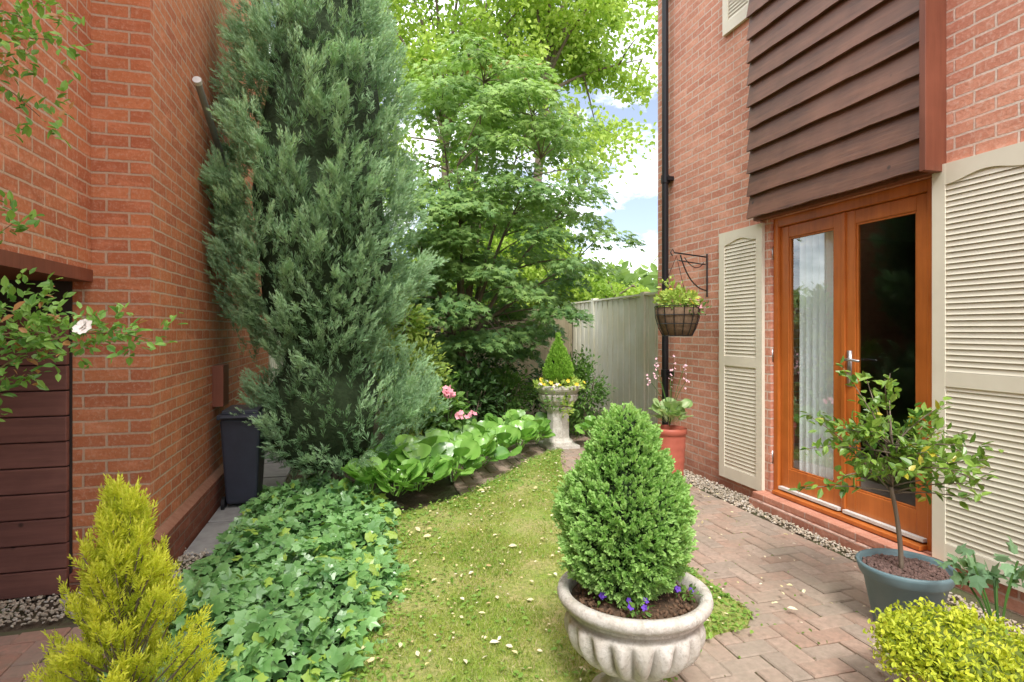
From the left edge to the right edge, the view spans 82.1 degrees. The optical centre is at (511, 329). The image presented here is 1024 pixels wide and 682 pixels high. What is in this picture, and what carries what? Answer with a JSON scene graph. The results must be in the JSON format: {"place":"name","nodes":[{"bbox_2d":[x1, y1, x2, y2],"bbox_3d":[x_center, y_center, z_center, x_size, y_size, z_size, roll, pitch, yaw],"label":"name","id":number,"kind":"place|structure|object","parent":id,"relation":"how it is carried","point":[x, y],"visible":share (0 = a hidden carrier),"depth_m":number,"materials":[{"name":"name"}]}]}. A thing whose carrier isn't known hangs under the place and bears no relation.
{"place":"outdoors","nodes":[
{"label":"outdoors","id":0,"kind":"place"},
{"bbox_2d":[0,0,268,571],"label":"walls","id":1,"kind":"structure","parent":0,"point":[116,195],"depth_m":3.18,"materials":[{"name":"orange brick"}]},
{"bbox_2d":[0,249,92,281],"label":"lintel beam","id":2,"kind":"structure","parent":1,"relation":"attached to","point":[13,265],"depth_m":2.69,"materials":[{"name":"brown wood"}]},
{"bbox_2d":[195,85,226,165],"bbox_3d":[-2.227,-1.505,4.364,0.048,0.373,0.837,0,0,-15],"label":"waste pipe","id":3,"kind":"object","parent":1,"relation":"attached to","point":[207,113],"visible":0.81,"depth_m":4.28,"materials":[{"name":"grey plastic"}]},
{"bbox_2d":[192,76,202,85],"bbox_3d":[-2.119,-1.674,3.958,0.056,0.064,0.051,0,0,-15],"label":"pipe cap","id":4,"kind":"object","parent":3,"relation":"attached to","point":[197,80],"visible":1,"depth_m":3.95,"materials":[{"name":"white paint"}]},
{"bbox_2d":[212,364,228,406],"bbox_3d":[-2.321,0.440,4.681,0.079,0.320,0.200,0,0,-15],"label":"meter box","id":5,"kind":"object","parent":1,"relation":"attached to","point":[220,385],"visible":1,"depth_m":4.59,"materials":[{"name":"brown wood"}]},
{"bbox_2d":[264,0,657,279],"label":"sky","id":6,"kind":"structure","parent":0,"point":[636,208],"materials":[{"name":"white"}]},
{"bbox_2d":[0,402,1023,635],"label":"ground","id":7,"kind":"structure","parent":0,"point":[444,488],"depth_m":4.63,"materials":[{"name":"grey gravel"}]},
{"bbox_2d":[0,315,68,599],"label":"timber boards","id":8,"kind":"object","parent":7,"relation":"on","point":[34,543],"visible":0.84,"depth_m":3.02,"materials":[{"name":"brown wood"}]},
{"bbox_2d":[0,279,72,600],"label":"carport interior","id":9,"kind":"object","parent":7,"relation":"on","point":[62,287],"visible":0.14,"depth_m":3.08,"materials":[{"name":"brown wood"}]},
{"bbox_2d":[0,624,117,681],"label":"driveway paving","id":10,"kind":"structure","parent":7,"relation":"on","point":[20,653],"depth_m":2.52,"materials":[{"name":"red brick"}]},
{"bbox_2d":[0,0,186,421],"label":"rose bush","id":11,"kind":"object","parent":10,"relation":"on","point":[79,329],"visible":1,"depth_m":1.76,"materials":[{"name":"green plant"}]},
{"bbox_2d":[0,548,211,627],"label":"gravel verge","id":12,"kind":"structure","parent":7,"relation":"on","point":[23,607],"depth_m":2.92,"materials":[{"name":"grey gravel"}]},
{"bbox_2d":[23,471,227,681],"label":"golden conifer","id":13,"kind":"object","parent":7,"relation":"on","point":[121,555],"visible":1,"depth_m":1.77,"materials":[{"name":"yellow plant"}]},
{"bbox_2d":[69,446,265,596],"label":"plinth","id":14,"kind":"structure","parent":7,"relation":"on","point":[184,531],"depth_m":3.81,"materials":[{"name":"brick"}]},
{"bbox_2d":[152,464,223,540],"bbox_3d":[-2.526,1.143,5.381,0.044,0.035,4.500,0,0,-15],"label":"plinth chamfer","id":15,"kind":"object","parent":14,"relation":"on","point":[172,520],"visible":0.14,"depth_m":3.79,"materials":[{"name":"red brick"}]},
{"bbox_2d":[183,452,291,558],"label":"side path slabs","id":16,"kind":"structure","parent":7,"relation":"on","point":[220,520],"depth_m":4.29,"materials":[{"name":"grey concrete"}]},
{"bbox_2d":[216,404,264,509],"bbox_3d":[-2.116,1.006,4.647,0.320,0.782,0.471,0,0,-15],"label":"wheelie bin","id":17,"kind":"object","parent":16,"relation":"on","point":[243,461],"visible":0.76,"depth_m":4.49,"materials":[{"name":"plastic"}]},
{"bbox_2d":[97,471,416,681],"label":"ivy ground cover","id":18,"kind":"object","parent":7,"relation":"on","point":[291,579],"visible":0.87,"depth_m":2.88,"materials":[{"name":"green plant"}]},
{"bbox_2d":[269,323,284,384],"bbox_3d":[-3.469,0.495,8.680,0.100,1.810,2.360,0,0,-15],"label":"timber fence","id":19,"kind":"object","parent":7,"relation":"on","point":[272,362],"visible":0.05,"depth_m":8.36,"materials":[{"name":"grey wood"}]},
{"bbox_2d":[197,0,451,494],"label":"blue juniper tree","id":20,"kind":"object","parent":7,"relation":"on","point":[321,170],"visible":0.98,"depth_m":4.48,"materials":[{"name":"green plant"}]},
{"bbox_2d":[338,458,393,491],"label":"bergenia plant","id":21,"kind":"object","parent":7,"relation":"on","point":[362,475],"visible":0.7,"depth_m":4.51,"materials":[{"name":"green plant"}]},
{"bbox_2d":[362,0,420,168],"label":"beech tree","id":22,"kind":"object","parent":7,"relation":"on","point":[411,150],"visible":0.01,"depth_m":18.03,"materials":[{"name":"green plant"}]},
{"bbox_2d":[366,434,419,485],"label":"bergenia plant","id":23,"kind":"object","parent":7,"relation":"on","point":[382,455],"visible":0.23,"depth_m":4.93,"materials":[{"name":"green plant"}]},
{"bbox_2d":[365,457,426,496],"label":"bergenia plant","id":24,"kind":"object","parent":7,"relation":"on","point":[417,468],"visible":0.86,"depth_m":4.52,"materials":[{"name":"green plant"}]},
{"bbox_2d":[368,273,436,436],"bbox_3d":[-1.242,0.388,6.439,0.878,2.028,0.698,0,0,-15],"label":"laurel shrub","id":25,"kind":"object","parent":7,"relation":"on","point":[413,335],"visible":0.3,"depth_m":6.45,"materials":[{"name":"green plant"}]},
{"bbox_2d":[371,325,457,440],"bbox_3d":[-1.018,0.672,5.940,0.946,1.462,0.848,0,0,-15],"label":"euonymus shrub","id":26,"kind":"object","parent":7,"relation":"on","point":[435,364],"visible":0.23,"depth_m":5.88,"materials":[{"name":"green plant"}]},
{"bbox_2d":[364,294,469,415],"bbox_3d":[-1.609,0.448,8.491,1.936,1.983,1.596,0,0,7],"label":"evergreen shrub","id":27,"kind":"object","parent":7,"relation":"on","point":[373,363],"visible":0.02,"depth_m":8.20,"materials":[{"name":"green plant"}]},
{"bbox_2d":[390,443,453,490],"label":"bergenia plant","id":28,"kind":"object","parent":7,"relation":"on","point":[440,466],"visible":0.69,"depth_m":4.73,"materials":[{"name":"green plant"}]},
{"bbox_2d":[414,428,456,472],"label":"bergenia plant","id":29,"kind":"object","parent":7,"relation":"on","point":[432,438],"visible":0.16,"depth_m":5.37,"materials":[{"name":"green plant"}]},
{"bbox_2d":[419,371,470,435],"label":"rhododendron shrub","id":30,"kind":"object","parent":7,"relation":"on","point":[453,421],"visible":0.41,"depth_m":6.07,"materials":[{"name":"green plant"}]},
{"bbox_2d":[423,439,485,481],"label":"bergenia plant","id":31,"kind":"object","parent":7,"relation":"on","point":[464,450],"visible":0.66,"depth_m":5.05,"materials":[{"name":"green plant"}]},
{"bbox_2d":[442,385,476,434],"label":"pink geranium","id":32,"kind":"object","parent":7,"relation":"on","point":[449,393],"visible":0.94,"depth_m":5.69,"materials":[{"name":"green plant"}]},
{"bbox_2d":[443,425,482,440],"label":"bergenia plant","id":33,"kind":"object","parent":7,"relation":"on","point":[472,432],"visible":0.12,"depth_m":5.83,"materials":[{"name":"green plant"}]},
{"bbox_2d":[375,307,572,402],"bbox_3d":[-1.318,0.495,10.515,5.160,1.810,0.100,0,0,-15],"label":"timber fence","id":34,"kind":"object","parent":7,"relation":"on","point":[566,325],"visible":0.02,"depth_m":11.00,"materials":[{"name":"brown wood"}]},
{"bbox_2d":[454,419,498,446],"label":"bergenia plant","id":35,"kind":"object","parent":7,"relation":"on","point":[482,426],"visible":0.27,"depth_m":6.20,"materials":[{"name":"green plant"}]},
{"bbox_2d":[445,352,510,429],"bbox_3d":[-0.554,0.837,7.331,1.122,1.144,0.905,0,0,-15],"label":"rhododendron shrub","id":36,"kind":"object","parent":7,"relation":"on","point":[481,399],"visible":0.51,"depth_m":7.27,"materials":[{"name":"green plant"}]},
{"bbox_2d":[455,434,509,465],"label":"bergenia plant","id":37,"kind":"object","parent":7,"relation":"on","point":[489,449],"visible":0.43,"depth_m":5.50,"materials":[{"name":"green plant"}]},
{"bbox_2d":[437,319,541,417],"bbox_3d":[-0.391,0.617,9.156,2.056,1.706,1.455,0,0,-15],"label":"evergreen shrub","id":38,"kind":"object","parent":7,"relation":"on","point":[480,357],"visible":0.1,"depth_m":8.96,"materials":[{"name":"green plant"}]},
{"bbox_2d":[360,0,623,261],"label":"beech tree","id":39,"kind":"object","parent":7,"relation":"on","point":[481,20],"visible":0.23,"depth_m":14.59,"materials":[{"name":"green plant"}]},
{"bbox_2d":[389,176,602,308],"bbox_3d":[-0.232,-0.944,12.899,4.968,4.720,3.234,0,0,-15],"label":"hawthorn tree","id":40,"kind":"object","parent":7,"relation":"on","point":[532,273],"visible":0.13,"depth_m":12.31,"materials":[{"name":"green plant"}]},
{"bbox_2d":[484,413,512,424],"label":"bergenia plant","id":41,"kind":"object","parent":7,"relation":"on","point":[490,417],"visible":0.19,"depth_m":6.59,"materials":[{"name":"green plant"}]},
{"bbox_2d":[483,424,521,455],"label":"bergenia plant","id":42,"kind":"object","parent":7,"relation":"on","point":[507,436],"visible":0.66,"depth_m":5.89,"materials":[{"name":"green plant"}]},
{"bbox_2d":[473,362,545,421],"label":"evergreen shrub","id":43,"kind":"object","parent":7,"relation":"on","point":[506,379],"visible":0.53,"depth_m":8.04,"materials":[{"name":"green plant"}]},
{"bbox_2d":[382,29,646,415],"bbox_3d":[-0.220,-1.210,8.155,3.772,5.225,3.364,0,0,-15],"label":"japanese maple tree","id":44,"kind":"object","parent":7,"relation":"on","point":[470,208],"visible":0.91,"depth_m":7.51,"materials":[{"name":"green plant"}]},
{"bbox_2d":[380,253,657,301],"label":"distant trees","id":45,"kind":"object","parent":7,"relation":"on","point":[645,280],"depth_m":22.67,"materials":[{"name":"green plant"}]},
{"bbox_2d":[506,419,538,448],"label":"bergenia plant","id":46,"kind":"object","parent":7,"relation":"on","point":[527,430],"visible":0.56,"depth_m":6.35,"materials":[{"name":"green plant"}]},
{"bbox_2d":[525,359,594,413],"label":"evergreen shrub","id":47,"kind":"object","parent":7,"relation":"on","point":[537,402],"visible":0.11,"depth_m":9.33,"materials":[{"name":"green plant"}]},
{"bbox_2d":[463,0,657,307],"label":"lime tree","id":48,"kind":"object","parent":7,"relation":"on","point":[591,61],"visible":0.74,"depth_m":14.93,"materials":[{"name":"green plant"}]},
{"bbox_2d":[528,264,650,306],"bbox_3d":[2.057,-0.055,13.620,3.439,2.956,3.054,0,0,-15],"label":"hawthorn tree","id":49,"kind":"object","parent":7,"relation":"on","point":[603,288],"visible":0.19,"depth_m":12.94,"materials":[{"name":"green plant"}]},
{"bbox_2d":[572,292,657,424],"bbox_3d":[1.762,0.430,8.934,0.100,1.940,4.860,0,0,-15],"label":"timber fence","id":50,"kind":"object","parent":7,"relation":"on","point":[621,339],"visible":0.45,"depth_m":9.04,"materials":[{"name":"grey wood"}]},
{"bbox_2d":[658,0,1023,616],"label":"walls","id":51,"kind":"structure","parent":7,"relation":"on","point":[708,131],"depth_m":5.24,"materials":[{"name":"red brick"}]},
{"bbox_2d":[661,0,673,424],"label":"drainpipe","id":52,"kind":"object","parent":51,"relation":"attached to","point":[666,178],"visible":0.71,"depth_m":6.03,"materials":[{"name":"black plastic"}]},
{"bbox_2d":[652,249,711,335],"bbox_3d":[1.549,-0.338,5.362,0.534,0.794,0.460,0,0,-15],"label":"hanging basket","id":53,"kind":"object","parent":51,"relation":"hanging from","point":[675,318],"visible":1,"depth_m":5.26,"materials":[{"name":"leaf"},{"name":"black metal"},{"name":"brown coir liner"}]},
{"bbox_2d":[722,0,748,36],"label":"shutter","id":54,"kind":"object","parent":51,"relation":"attached to","point":[734,13],"visible":0.82,"depth_m":5.04,"materials":[{"name":"beige paint"}]},
{"bbox_2d":[719,223,764,490],"bbox_3d":[1.925,0.220,4.946,0.028,2.140,0.570,0,0,-15],"label":"shutter","id":55,"kind":"object","parent":51,"relation":"attached to","point":[741,355],"visible":1,"depth_m":4.91,"materials":[{"name":"beige paint"}]},
{"bbox_2d":[799,231,832,479],"bbox_3d":[2.276,0.165,4.228,0.061,2.130,0.520,0,0,-15],"label":"curtain","id":56,"kind":"object","parent":51,"relation":"hanging from","point":[816,335],"visible":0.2,"depth_m":4.33,"materials":[{"name":"fabric"}]},
{"bbox_2d":[753,0,945,221],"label":"cladding trim","id":57,"kind":"structure","parent":51,"relation":"attached to","point":[932,86],"depth_m":3.22,"materials":[{"name":"brown wood"}]},
{"bbox_2d":[746,0,918,218],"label":"timber cladding","id":58,"kind":"structure","parent":57,"relation":"attached to","point":[833,101],"depth_m":3.92,"materials":[{"name":"brown wood"}]},
{"bbox_2d":[772,178,931,551],"bbox_3d":[2.247,0.201,3.982,0.150,2.138,1.336,0,0,-15],"label":"door frame","id":59,"kind":"object","parent":51,"relation":"attached to","point":[897,193],"visible":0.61,"depth_m":3.97,"materials":[{"name":"orange wood"}]},
{"bbox_2d":[781,213,840,506],"bbox_3d":[2.194,0.220,4.288,0.045,2.030,0.610,0,0,-15],"label":"door","id":60,"kind":"structure","parent":59,"relation":"attached to","point":[791,477],"depth_m":4.44,"materials":[{"name":"orange wood"}]},
{"bbox_2d":[846,193,926,537],"bbox_3d":[2.353,0.220,3.689,0.045,2.030,0.610,0,0,-15],"label":"door","id":61,"kind":"structure","parent":59,"relation":"attached to","point":[913,519],"depth_m":3.69,"materials":[{"name":"orange wood"}]},
{"bbox_2d":[772,247,859,462],"bbox_3d":[2.222,0.200,3.975,0.061,1.700,1.367,0,0,-15],"label":"door hardware","id":62,"kind":"object","parent":61,"relation":"attached to","point":[849,359],"depth_m":3.93,"materials":[{"name":"silver metal"}]},
{"bbox_2d":[778,486,926,542],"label":"door drip bars","id":63,"kind":"object","parent":61,"relation":"attached to","point":[871,520],"depth_m":3.85,"materials":[{"name":"silver metal"}]},
{"bbox_2d":[932,141,1023,592],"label":"shutter","id":64,"kind":"object","parent":51,"relation":"attached to","point":[978,289],"visible":0.93,"depth_m":3.04,"materials":[{"name":"beige paint"}]},
{"bbox_2d":[684,469,1023,634],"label":"gravel strip","id":65,"kind":"object","parent":7,"relation":"on","point":[700,481],"visible":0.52,"depth_m":4.27,"materials":[{"name":"gravel"}]},
{"bbox_2d":[799,213,915,506],"bbox_3d":[4.035,0.150,4.126,3.080,2.500,4.900,0,0,-15],"label":"room","id":66,"kind":"object","parent":7,"relation":"on","point":[888,297],"depth_m":6.59,"materials":[{"name":"black"}]},
{"bbox_2d":[339,447,758,681],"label":"lawn","id":67,"kind":"structure","parent":0,"point":[533,570],"depth_m":3.00,"materials":[{"name":"green plant"}]},
{"bbox_2d":[361,450,900,680],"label":"fallen leaves","id":68,"kind":"object","parent":67,"relation":"on","point":[499,637],"visible":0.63,"depth_m":3.04,"materials":[{"name":"beige plant"}]},
{"bbox_2d":[557,570,713,681],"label":"stone urn","id":69,"kind":"object","parent":67,"relation":"on","point":[614,643],"visible":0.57,"depth_m":2.00,"materials":[{"name":"stone"}]},
{"bbox_2d":[549,401,699,607],"bbox_3d":[0.431,0.634,2.210,0.558,0.731,0.560,0,0,-15],"label":"box topiary","id":70,"kind":"object","parent":69,"relation":"on","point":[624,512],"visible":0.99,"depth_m":2.07,"materials":[{"name":"green plant"}]},
{"bbox_2d":[593,583,702,618],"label":"viola plants","id":71,"kind":"object","parent":69,"relation":"in","point":[631,606],"visible":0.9,"depth_m":2.04,"materials":[{"name":"purple plant"}]},
{"bbox_2d":[448,435,1021,681],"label":"patio paving","id":72,"kind":"structure","parent":0,"point":[838,581],"depth_m":3.04,"materials":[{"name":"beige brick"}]},
{"bbox_2d":[502,409,546,419],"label":"bergenia plant","id":73,"kind":"object","parent":72,"relation":"on","point":[514,414],"visible":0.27,"depth_m":7.10,"materials":[{"name":"green plant"}]},
{"bbox_2d":[521,415,555,442],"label":"bergenia plant","id":74,"kind":"object","parent":72,"relation":"on","point":[544,426],"visible":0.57,"depth_m":6.72,"materials":[{"name":"green plant"}]},
{"bbox_2d":[535,383,580,449],"bbox_3d":[0.549,1.025,6.997,0.544,0.750,0.544,0,0,-15],"label":"pedestal planter","id":75,"kind":"object","parent":72,"relation":"on","point":[559,427],"visible":0.64,"depth_m":6.86,"materials":[{"name":"stone"}]},
{"bbox_2d":[542,332,573,385],"bbox_3d":[0.549,0.340,6.993,0.392,0.640,0.389,0,0,-15],"label":"dwarf conifer","id":76,"kind":"object","parent":75,"relation":"on","point":[558,363],"visible":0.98,"depth_m":6.90,"materials":[{"name":"green plant"}]},
{"bbox_2d":[533,375,585,421],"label":"trailing plants","id":77,"kind":"object","parent":75,"relation":"in","point":[541,382],"visible":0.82,"depth_m":6.79,"materials":[{"name":"yellow plant"}]},
{"bbox_2d":[574,415,597,435],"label":"bergenia plant","id":78,"kind":"object","parent":72,"relation":"on","point":[587,423],"visible":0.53,"depth_m":6.92,"materials":[{"name":"green plant"}]},
{"bbox_2d":[568,343,617,438],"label":"evergreen shrub","id":79,"kind":"object","parent":72,"relation":"on","point":[578,414],"visible":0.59,"depth_m":7.52,"materials":[{"name":"green plant"}]},
{"bbox_2d":[453,465,857,675],"bbox_3d":[0.732,1.389,4.294,1.966,0.035,5.056,0,0,-15],"label":"moss in joints","id":80,"kind":"object","parent":72,"relation":"on","point":[747,608],"visible":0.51,"depth_m":2.77,"materials":[{"name":"green plant"}]},
{"bbox_2d":[658,425,686,475],"bbox_3d":[1.383,1.127,5.149,0.296,0.545,0.296,0,0,-15],"label":"terracotta pot","id":81,"kind":"object","parent":72,"relation":"on","point":[674,438],"visible":0.47,"depth_m":5.03,"materials":[{"name":"ceramic"}]},
{"bbox_2d":[646,355,693,426],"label":"heuchera plant","id":82,"kind":"object","parent":81,"relation":"in","point":[671,407],"visible":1,"depth_m":5.10,"materials":[{"name":"green plant"}]},
{"bbox_2d":[855,548,955,621],"bbox_3d":[1.843,1.248,2.757,0.401,0.305,0.401,0,0,-15],"label":"bluegrey planter","id":83,"kind":"object","parent":72,"relation":"on","point":[888,581],"visible":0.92,"depth_m":2.70,"materials":[{"name":"ceramic"}]},
{"bbox_2d":[787,356,1006,569],"bbox_3d":[1.782,0.634,2.766,0.812,1.015,0.934,0,0,36],"label":"camellia shrub","id":84,"kind":"object","parent":83,"relation":"in","point":[911,460],"visible":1,"depth_m":2.71,"materials":[{"name":"green plant"}]},
{"bbox_2d":[862,593,1023,681],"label":"golden oregano","id":85,"kind":"object","parent":72,"relation":"on","point":[955,644],"visible":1,"depth_m":1.99,"materials":[{"name":"plant"}]},
{"bbox_2d":[933,536,1023,625],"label":"honesty plant","id":86,"kind":"object","parent":72,"relation":"on","point":[979,576],"visible":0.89,"depth_m":2.27,"materials":[{"name":"green plant"}]},
{"bbox_2d":[749,490,943,561],"bbox_3d":[2.137,1.337,3.942,0.138,0.125,1.520,0,0,-15],"label":"door step","id":87,"kind":"object","parent":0,"point":[843,533],"depth_m":3.96,"materials":[{"name":"red brick"}]}
]}

